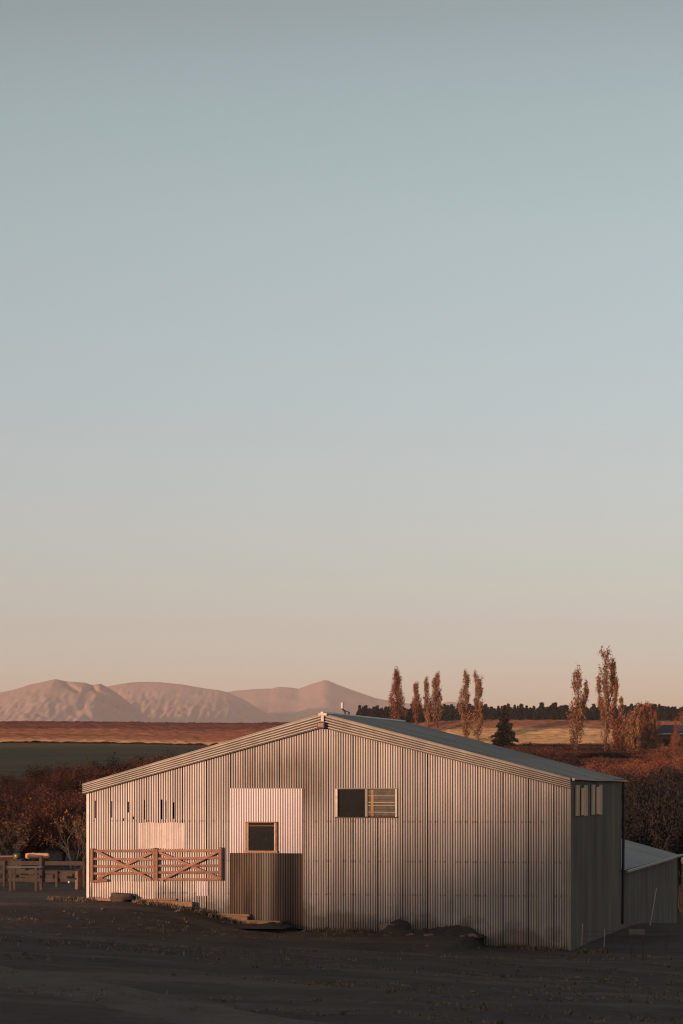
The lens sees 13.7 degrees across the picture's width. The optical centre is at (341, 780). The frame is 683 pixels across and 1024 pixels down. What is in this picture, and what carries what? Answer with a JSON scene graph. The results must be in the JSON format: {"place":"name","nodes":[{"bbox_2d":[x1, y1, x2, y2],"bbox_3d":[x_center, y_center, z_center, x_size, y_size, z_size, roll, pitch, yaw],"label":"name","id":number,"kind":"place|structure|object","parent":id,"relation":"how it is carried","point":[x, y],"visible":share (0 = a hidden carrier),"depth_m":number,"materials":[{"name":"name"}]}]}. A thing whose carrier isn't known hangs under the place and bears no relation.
{"place":"outdoors","nodes":[
{"label":"outdoors","id":0,"kind":"place"},
{"bbox_2d":[0,679,153,721],"bbox_3d":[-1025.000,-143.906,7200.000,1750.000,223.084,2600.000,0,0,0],"label":"mountain range","id":1,"kind":"structure","parent":0,"point":[55,700],"depth_m":6971.02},
{"bbox_2d":[0,720,288,744],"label":"pasture","id":2,"kind":"structure","parent":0,"point":[209,733],"depth_m":613.53,"materials":[{"name":"brown plant"}]},
{"bbox_2d":[0,966,329,1023],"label":"track","id":3,"kind":"structure","parent":0,"point":[162,1010],"depth_m":56.80,"materials":[{"name":"gravel"}]},
{"bbox_2d":[107,682,276,722],"bbox_3d":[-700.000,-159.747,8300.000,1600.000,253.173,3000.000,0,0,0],"label":"mountain range","id":4,"kind":"structure","parent":0,"point":[164,702],"depth_m":8063.64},
{"bbox_2d":[0,740,682,1023],"bbox_3d":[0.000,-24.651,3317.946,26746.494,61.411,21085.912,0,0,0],"label":"ground","id":5,"kind":"structure","parent":0,"point":[132,968],"depth_m":70.33,"materials":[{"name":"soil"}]},
{"bbox_2d":[0,855,11,876],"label":"wall","id":6,"kind":"structure","parent":5,"relation":"on","point":[5,857],"depth_m":105.85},
{"bbox_2d":[10,853,22,877],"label":"drum","id":7,"kind":"object","parent":5,"relation":"on","point":[16,856],"visible":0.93,"depth_m":102.70,"materials":[{"name":"white paint"}]},
{"bbox_2d":[1,796,36,860],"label":"shrub","id":8,"kind":"object","parent":5,"relation":"on","point":[19,814],"visible":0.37,"depth_m":115.66,"materials":[{"name":"orange plant"}]},
{"bbox_2d":[0,796,38,851],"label":"shrub","id":9,"kind":"object","parent":5,"relation":"on","point":[17,812],"visible":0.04,"depth_m":121.80,"materials":[{"name":"brown plant"}]},
{"bbox_2d":[0,815,47,854],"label":"shrub","id":10,"kind":"object","parent":5,"relation":"on","point":[16,846],"visible":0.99,"depth_m":112.85,"materials":[{"name":"brown plant"}]},
{"bbox_2d":[0,771,47,790],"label":"shrub","id":11,"kind":"object","parent":5,"relation":"on","point":[7,779],"visible":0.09,"depth_m":178.71,"materials":[{"name":"brown plant"}]},
{"bbox_2d":[7,866,43,890],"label":"trestle table","id":12,"kind":"object","parent":5,"relation":"on","point":[14,875],"visible":0.84,"depth_m":94.34,"materials":[{"name":"wood"}]},
{"bbox_2d":[0,781,51,825],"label":"shrub","id":13,"kind":"object","parent":5,"relation":"on","point":[44,786],"visible":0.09,"depth_m":130.06,"materials":[{"name":"brown plant"}]},
{"bbox_2d":[0,777,60,801],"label":"shrub","id":14,"kind":"object","parent":5,"relation":"on","point":[13,782],"visible":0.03,"depth_m":153.08,"materials":[{"name":"brown plant"}]},
{"bbox_2d":[8,774,54,787],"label":"shrub","id":15,"kind":"object","parent":5,"relation":"on","point":[28,779],"visible":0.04,"depth_m":175.95,"materials":[{"name":"brown plant"}]},
{"bbox_2d":[0,777,67,850],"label":"shrub","id":16,"kind":"object","parent":5,"relation":"on","point":[29,791],"visible":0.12,"depth_m":126.36,"materials":[{"name":"brown plant"}]},
{"bbox_2d":[0,803,71,865],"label":"shrub","id":17,"kind":"object","parent":5,"relation":"on","point":[28,849],"visible":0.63,"depth_m":114.42,"materials":[{"name":"brown plant"}]},
{"bbox_2d":[25,852,48,877],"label":"water tank","id":18,"kind":"object","parent":5,"relation":"on","point":[31,856],"visible":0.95,"depth_m":103.91,"materials":[{"name":"beige paint"}]},
{"bbox_2d":[0,869,73,881],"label":"board pile","id":19,"kind":"object","parent":5,"relation":"on","point":[66,876],"visible":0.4,"depth_m":101.54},
{"bbox_2d":[8,777,68,797],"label":"shrub","id":20,"kind":"object","parent":5,"relation":"on","point":[35,781],"visible":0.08,"depth_m":150.13,"materials":[{"name":"brown plant"}]},
{"bbox_2d":[0,780,85,866],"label":"shrub","id":21,"kind":"object","parent":5,"relation":"on","point":[42,823],"visible":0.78,"depth_m":114.52,"materials":[{"name":"brown plant"}]},
{"bbox_2d":[0,856,85,886],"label":"yard fence","id":22,"kind":"object","parent":5,"relation":"on","point":[40,862],"visible":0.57,"depth_m":97.98,"materials":[{"name":"brown wood"}]},
{"bbox_2d":[17,782,75,849],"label":"shrub","id":23,"kind":"object","parent":5,"relation":"on","point":[47,794],"visible":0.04,"depth_m":128.69,"materials":[{"name":"brown plant"}]},
{"bbox_2d":[9,759,85,785],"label":"shrub","id":24,"kind":"object","parent":5,"relation":"on","point":[33,775],"visible":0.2,"depth_m":178.62,"materials":[{"name":"brown plant"}]},
{"bbox_2d":[16,767,88,797],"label":"shrub","id":25,"kind":"object","parent":5,"relation":"on","point":[68,776],"visible":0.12,"depth_m":151.46,"materials":[{"name":"brown plant"}]},
{"bbox_2d":[21,786,85,860],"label":"shrub","id":26,"kind":"object","parent":5,"relation":"on","point":[63,854],"visible":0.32,"depth_m":116.53,"materials":[{"name":"brown plant"}]},
{"bbox_2d":[42,808,85,868],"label":"shrub","id":27,"kind":"object","parent":5,"relation":"on","point":[82,829],"visible":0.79,"depth_m":113.03,"materials":[{"name":"orange plant"}]},
{"bbox_2d":[49,778,94,860],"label":"shrub","id":28,"kind":"object","parent":5,"relation":"on","point":[77,797],"visible":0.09,"depth_m":119.50,"materials":[{"name":"brown plant"}]},
{"bbox_2d":[75,869,82,888],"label":"post","id":29,"kind":"object","parent":5,"relation":"on","point":[78,878],"visible":1,"depth_m":95.89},
{"bbox_2d":[46,760,123,798],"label":"shrub","id":30,"kind":"object","parent":5,"relation":"on","point":[58,783],"visible":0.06,"depth_m":130.52,"materials":[{"name":"brown plant"}]},
{"bbox_2d":[52,760,117,794],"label":"shrub","id":31,"kind":"object","parent":5,"relation":"on","point":[89,773],"visible":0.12,"depth_m":152.16,"materials":[{"name":"brown plant"}]},
{"bbox_2d":[43,758,132,793],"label":"shrub","id":32,"kind":"object","parent":5,"relation":"on","point":[78,787],"visible":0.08,"depth_m":151.26,"materials":[{"name":"red plant"}]},
{"bbox_2d":[75,763,132,778],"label":"shrub","id":33,"kind":"object","parent":5,"relation":"on","point":[123,769],"visible":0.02,"depth_m":174.25,"materials":[{"name":"brown plant"}]},
{"bbox_2d":[84,752,150,773],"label":"shrub","id":34,"kind":"object","parent":5,"relation":"on","point":[114,762],"visible":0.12,"depth_m":207.67,"materials":[{"name":"red plant"}]},
{"bbox_2d":[109,892,136,901],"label":"rock","id":35,"kind":"object","parent":5,"relation":"on","point":[120,897],"visible":0.88,"depth_m":87.00,"materials":[{"name":"stone"}]},
{"bbox_2d":[104,757,165,773],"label":"shrub","id":36,"kind":"object","parent":5,"relation":"on","point":[146,763],"visible":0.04,"depth_m":147.06,"materials":[{"name":"brown plant"}]},
{"bbox_2d":[126,750,183,768],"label":"shrub","id":37,"kind":"object","parent":5,"relation":"on","point":[135,766],"visible":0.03,"depth_m":169.83,"materials":[{"name":"brown plant"}]},
{"bbox_2d":[146,900,193,906],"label":"timber sleeper","id":38,"kind":"object","parent":5,"relation":"on","point":[184,904],"visible":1,"depth_m":86.67,"materials":[{"name":"wood"}]},
{"bbox_2d":[139,898,176,900],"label":"timber sleeper","id":39,"kind":"object","parent":38,"relation":"on","point":[171,899],"visible":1,"depth_m":86.95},
{"bbox_2d":[213,913,249,916],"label":"timber sleeper","id":40,"kind":"object","parent":5,"relation":"on","point":[227,914],"visible":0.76,"depth_m":86.45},
{"bbox_2d":[220,916,247,920],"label":"timber sleeper","id":41,"kind":"object","parent":5,"relation":"on","point":[233,918],"visible":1,"depth_m":86.24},
{"bbox_2d":[237,920,280,923],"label":"timber sleeper","id":42,"kind":"object","parent":5,"relation":"on","point":[254,921],"visible":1,"depth_m":85.95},
{"bbox_2d":[227,922,291,928],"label":"earth heap","id":43,"kind":"object","parent":5,"relation":"on","point":[271,925],"visible":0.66,"depth_m":84.81,"materials":[{"name":"soil"}]},
{"bbox_2d":[79,712,626,950],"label":"barn","id":44,"kind":"structure","parent":5,"relation":"on","point":[340,820],"depth_m":85.96,"materials":[{"name":"metal"}]},
{"bbox_2d":[90,848,155,882],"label":"farm gate","id":45,"kind":"structure","parent":44,"relation":"attached to","point":[116,867],"depth_m":87.22,"materials":[{"name":"wood"}]},
{"bbox_2d":[155,847,221,880],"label":"farm gate","id":46,"kind":"structure","parent":44,"relation":"attached to","point":[194,865],"depth_m":86.75,"materials":[{"name":"wood"}]},
{"bbox_2d":[244,822,277,852],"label":"square window","id":47,"kind":"structure","parent":44,"relation":"in","point":[258,835],"depth_m":86.38,"materials":[{"name":"glass"}]},
{"bbox_2d":[317,713,326,727],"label":"floodlight","id":48,"kind":"object","parent":44,"relation":"attached to","point":[321,724],"visible":1,"depth_m":85.74,"materials":[{"name":"white paint"}]},
{"bbox_2d":[335,788,397,817],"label":"twin window","id":49,"kind":"structure","parent":44,"relation":"in","point":[369,802],"depth_m":85.70,"materials":[{"name":"glass"}]},
{"bbox_2d":[388,666,407,719],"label":"poplar","id":50,"kind":"object","parent":5,"relation":"on","point":[395,706],"visible":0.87,"depth_m":559.51,"materials":[{"name":"brown plant"}]},
{"bbox_2d":[391,919,409,928],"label":"rock","id":51,"kind":"object","parent":5,"relation":"on","point":[401,923],"visible":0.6,"depth_m":85.00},
{"bbox_2d":[411,681,421,724],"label":"poplar","id":52,"kind":"object","parent":5,"relation":"on","point":[416,705],"visible":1,"depth_m":574.67,"materials":[{"name":"brown plant"}]},
{"bbox_2d":[423,675,431,726],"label":"poplar","id":53,"kind":"object","parent":5,"relation":"on","point":[426,713],"visible":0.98,"depth_m":559.83,"materials":[{"name":"brown plant"}]},
{"bbox_2d":[378,925,485,937],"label":"earth heap","id":54,"kind":"object","parent":5,"relation":"on","point":[457,930],"visible":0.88,"depth_m":84.28,"materials":[{"name":"soil"}]},
{"bbox_2d":[428,671,443,729],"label":"poplar","id":55,"kind":"object","parent":5,"relation":"on","point":[435,683],"visible":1,"depth_m":559.70,"materials":[{"name":"brown plant"}]},
{"bbox_2d":[457,669,471,737],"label":"poplar","id":56,"kind":"object","parent":5,"relation":"on","point":[464,708],"visible":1,"depth_m":544.72,"materials":[{"name":"brown plant"}]},
{"bbox_2d":[469,670,485,740],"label":"poplar","id":57,"kind":"object","parent":5,"relation":"on","point":[478,705],"visible":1,"depth_m":544.82,"materials":[{"name":"brown plant"}]},
{"bbox_2d":[491,706,519,748],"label":"conifer","id":58,"kind":"object","parent":5,"relation":"on","point":[505,735],"visible":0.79,"depth_m":429.63,"materials":[{"name":"green plant"}]},
{"bbox_2d":[500,744,561,755],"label":"shrub","id":59,"kind":"object","parent":5,"relation":"on","point":[522,750],"visible":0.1,"depth_m":337.90,"materials":[{"name":"orange plant"}]},
{"bbox_2d":[512,746,567,760],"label":"shrub","id":60,"kind":"object","parent":5,"relation":"on","point":[550,752],"visible":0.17,"depth_m":270.05,"materials":[{"name":"brown plant"}]},
{"bbox_2d":[547,754,602,768],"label":"shrub","id":61,"kind":"object","parent":5,"relation":"on","point":[577,762],"visible":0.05,"depth_m":223.30,"materials":[{"name":"brown plant"}]},
{"bbox_2d":[566,664,589,750],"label":"poplar","id":62,"kind":"object","parent":5,"relation":"on","point":[577,712],"visible":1,"depth_m":439.83,"materials":[{"name":"brown plant"}]},
{"bbox_2d":[572,761,603,771],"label":"shrub","id":63,"kind":"object","parent":5,"relation":"on","point":[593,769],"visible":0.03,"depth_m":193.21,"materials":[{"name":"brown plant"}]},
{"bbox_2d":[567,757,612,765],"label":"shrub","id":64,"kind":"object","parent":5,"relation":"on","point":[591,762],"visible":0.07,"depth_m":268.63,"materials":[{"name":"orange plant"}]},
{"bbox_2d":[595,645,619,750],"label":"poplar","id":65,"kind":"object","parent":5,"relation":"on","point":[609,708],"visible":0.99,"depth_m":429.93,"materials":[{"name":"brown plant"}]},
{"bbox_2d":[579,756,643,769],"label":"shrub","id":66,"kind":"object","parent":5,"relation":"on","point":[614,760],"visible":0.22,"depth_m":269.61,"materials":[{"name":"orange plant"}]},
{"bbox_2d":[582,750,652,758],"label":"shrub","id":67,"kind":"object","parent":5,"relation":"on","point":[606,754],"visible":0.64,"depth_m":381.52,"materials":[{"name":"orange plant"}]},
{"bbox_2d":[608,715,626,752],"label":"poplar","id":68,"kind":"object","parent":5,"relation":"on","point":[617,740],"visible":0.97,"depth_m":419.68,"materials":[{"name":"brown plant"}]},
{"bbox_2d":[593,756,645,773],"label":"shrub","id":69,"kind":"object","parent":5,"relation":"on","point":[636,763],"visible":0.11,"depth_m":225.10,"materials":[{"name":"orange plant"}]},
{"bbox_2d":[617,696,624,734],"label":"poplar","id":70,"kind":"object","parent":5,"relation":"on","point":[621,708],"visible":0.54,"depth_m":429.87,"materials":[{"name":"brown plant"}]},
{"bbox_2d":[619,717,628,750],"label":"poplar","id":71,"kind":"object","parent":5,"relation":"on","point":[624,726],"visible":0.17,"depth_m":427.57,"materials":[{"name":"brown plant"}]},
{"bbox_2d":[602,763,652,791],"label":"shrub","id":72,"kind":"object","parent":5,"relation":"on","point":[614,772],"visible":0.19,"depth_m":189.89,"materials":[{"name":"brown plant"}]},
{"bbox_2d":[624,708,638,751],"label":"poplar","id":73,"kind":"object","parent":5,"relation":"on","point":[629,738],"visible":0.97,"depth_m":419.50,"materials":[{"name":"brown plant"}]},
{"bbox_2d":[581,923,682,949],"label":"paddock fence","id":74,"kind":"object","parent":5,"relation":"on","point":[582,931],"visible":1,"depth_m":80.01,"materials":[{"name":"metal"}]},
{"bbox_2d":[621,783,648,818],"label":"shrub","id":75,"kind":"object","parent":5,"relation":"on","point":[629,801],"visible":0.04,"depth_m":147.57,"materials":[{"name":"brown plant"}]},
{"bbox_2d":[629,929,644,961],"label":"board","id":76,"kind":"object","parent":5,"relation":"on","point":[636,932],"visible":0.89,"depth_m":79.59,"materials":[{"name":"grey wood"}]},
{"bbox_2d":[621,771,653,807],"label":"shrub","id":77,"kind":"object","parent":5,"relation":"on","point":[633,787],"visible":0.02,"depth_m":149.39,"materials":[{"name":"brown plant"}]},
{"bbox_2d":[631,707,644,757],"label":"poplar","id":78,"kind":"object","parent":5,"relation":"on","point":[637,727],"visible":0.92,"depth_m":419.65,"materials":[{"name":"brown plant"}]},
{"bbox_2d":[614,768,663,795],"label":"shrub","id":79,"kind":"object","parent":5,"relation":"on","point":[630,780],"visible":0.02,"depth_m":165.79,"materials":[{"name":"brown plant"}]},
{"bbox_2d":[636,701,649,750],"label":"poplar","id":80,"kind":"object","parent":5,"relation":"on","point":[644,715],"visible":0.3,"depth_m":427.64,"materials":[{"name":"brown plant"}]},
{"bbox_2d":[621,785,665,839],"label":"shrub","id":81,"kind":"object","parent":5,"relation":"on","point":[650,795],"visible":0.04,"depth_m":140.22,"materials":[{"name":"brown plant"}]},
{"bbox_2d":[621,794,671,834],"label":"shrub","id":82,"kind":"object","parent":5,"relation":"on","point":[637,813],"visible":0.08,"depth_m":133.85,"materials":[{"name":"brown plant"}]},
{"bbox_2d":[612,762,682,794],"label":"shrub","id":83,"kind":"object","parent":5,"relation":"on","point":[664,774],"visible":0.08,"depth_m":187.44,"materials":[{"name":"brown plant"}]},
{"bbox_2d":[643,704,655,747],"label":"poplar","id":84,"kind":"object","parent":5,"relation":"on","point":[649,719],"visible":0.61,"depth_m":435.54,"materials":[{"name":"brown plant"}]},
{"bbox_2d":[625,756,676,775],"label":"shrub","id":85,"kind":"object","parent":5,"relation":"on","point":[651,762],"visible":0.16,"depth_m":220.57,"materials":[{"name":"orange plant"}]},
{"bbox_2d":[637,721,665,750],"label":"dark tree","id":86,"kind":"object","parent":5,"relation":"on","point":[646,738],"visible":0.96,"depth_m":399.19,"materials":[{"name":"plant"}]},
{"bbox_2d":[621,817,681,887],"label":"shrub","id":87,"kind":"object","parent":5,"relation":"on","point":[635,836],"visible":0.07,"depth_m":126.96,"materials":[{"name":"brown plant"}]},
{"bbox_2d":[621,749,681,760],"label":"shrub","id":88,"kind":"object","parent":5,"relation":"on","point":[644,756],"visible":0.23,"depth_m":339.02,"materials":[{"name":"orange plant"}]},
{"bbox_2d":[621,839,682,928],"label":"shed","id":89,"kind":"structure","parent":5,"relation":"on","point":[648,870],"depth_m":107.03,"materials":[{"name":"metal"}]},
{"bbox_2d":[621,800,682,885],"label":"shrub","id":90,"kind":"object","parent":5,"relation":"on","point":[628,836],"visible":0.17,"depth_m":126.53,"materials":[{"name":"brown plant"}]},
{"bbox_2d":[621,767,682,817],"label":"shrub","id":91,"kind":"object","parent":5,"relation":"on","point":[641,794],"visible":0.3,"depth_m":147.46,"materials":[{"name":"brown plant"}]},
{"bbox_2d":[625,766,680,808],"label":"shrub","id":92,"kind":"object","parent":5,"relation":"on","point":[663,784],"visible":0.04,"depth_m":158.94,"materials":[{"name":"brown plant"}]},
{"bbox_2d":[629,763,677,785],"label":"shrub","id":93,"kind":"object","parent":5,"relation":"on","point":[648,768],"visible":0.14,"depth_m":189.37,"materials":[{"name":"brown plant"}]},
{"bbox_2d":[625,787,681,837],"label":"shrub","id":94,"kind":"object","parent":5,"relation":"on","point":[652,809],"visible":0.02,"depth_m":140.96,"materials":[{"name":"brown plant"}]},
{"bbox_2d":[648,709,658,748],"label":"poplar","id":95,"kind":"object","parent":5,"relation":"on","point":[654,716],"visible":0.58,"depth_m":435.63,"materials":[{"name":"brown plant"}]},
{"bbox_2d":[628,743,682,753],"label":"shrub","id":96,"kind":"object","parent":5,"relation":"on","point":[655,749],"visible":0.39,"depth_m":377.76,"materials":[{"name":"orange plant"}]},
{"bbox_2d":[629,769,682,911],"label":"shrub","id":97,"kind":"object","parent":5,"relation":"on","point":[676,819],"visible":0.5,"depth_m":127.38,"materials":[{"name":"brown plant"}]},
{"bbox_2d":[635,764,682,791],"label":"shrub","id":98,"kind":"object","parent":5,"relation":"on","point":[680,773],"visible":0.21,"depth_m":188.79,"materials":[{"name":"brown plant"}]},
{"bbox_2d":[640,755,682,772],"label":"shrub","id":99,"kind":"object","parent":5,"relation":"on","point":[660,760],"visible":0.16,"depth_m":221.55,"materials":[{"name":"orange plant"}]},
{"bbox_2d":[646,744,682,759],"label":"shrub","id":100,"kind":"object","parent":5,"relation":"on","point":[670,752],"visible":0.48,"depth_m":337.27,"materials":[{"name":"orange plant"}]},
{"bbox_2d":[648,748,682,776],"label":"shrub","id":101,"kind":"object","parent":5,"relation":"on","point":[680,763],"visible":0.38,"depth_m":219.32,"materials":[{"name":"orange plant"}]},
{"bbox_2d":[655,730,681,747],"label":"dark tree","id":102,"kind":"object","parent":5,"relation":"on","point":[664,741],"visible":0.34,"depth_m":404.48,"materials":[{"name":"green plant"}]},
{"bbox_2d":[657,725,682,749],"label":"house","id":103,"kind":"structure","parent":5,"relation":"on","point":[667,731],"depth_m":438.36,"materials":[{"name":"grey stone"}]},
{"bbox_2d":[670,765,682,888],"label":"shrub","id":104,"kind":"object","parent":5,"relation":"on","point":[678,810],"visible":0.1,"depth_m":131.34,"materials":[{"name":"brown plant"}]},
{"bbox_2d":[671,727,682,747],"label":"autumn tree","id":105,"kind":"object","parent":5,"relation":"on","point":[674,743],"visible":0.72,"depth_m":391.34,"materials":[{"name":"orange plant"}]},
{"bbox_2d":[681,857,682,920],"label":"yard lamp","id":106,"kind":"object","parent":5,"relation":"on","point":[682,886],"visible":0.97,"depth_m":121.01,"materials":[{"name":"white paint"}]},
{"bbox_2d":[0,0,682,708],"label":"sky","id":107,"kind":"structure","parent":0,"point":[341,341],"materials":[{"name":"blue"}]},
{"bbox_2d":[228,680,496,721],"bbox_3d":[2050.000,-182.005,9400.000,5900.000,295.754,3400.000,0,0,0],"label":"mountain range","id":108,"kind":"structure","parent":0,"point":[282,704],"depth_m":9185.42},
{"bbox_2d":[412,719,681,744],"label":"pasture","id":109,"kind":"structure","parent":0,"point":[543,731],"depth_m":560.15,"materials":[{"name":"yellow plant"}]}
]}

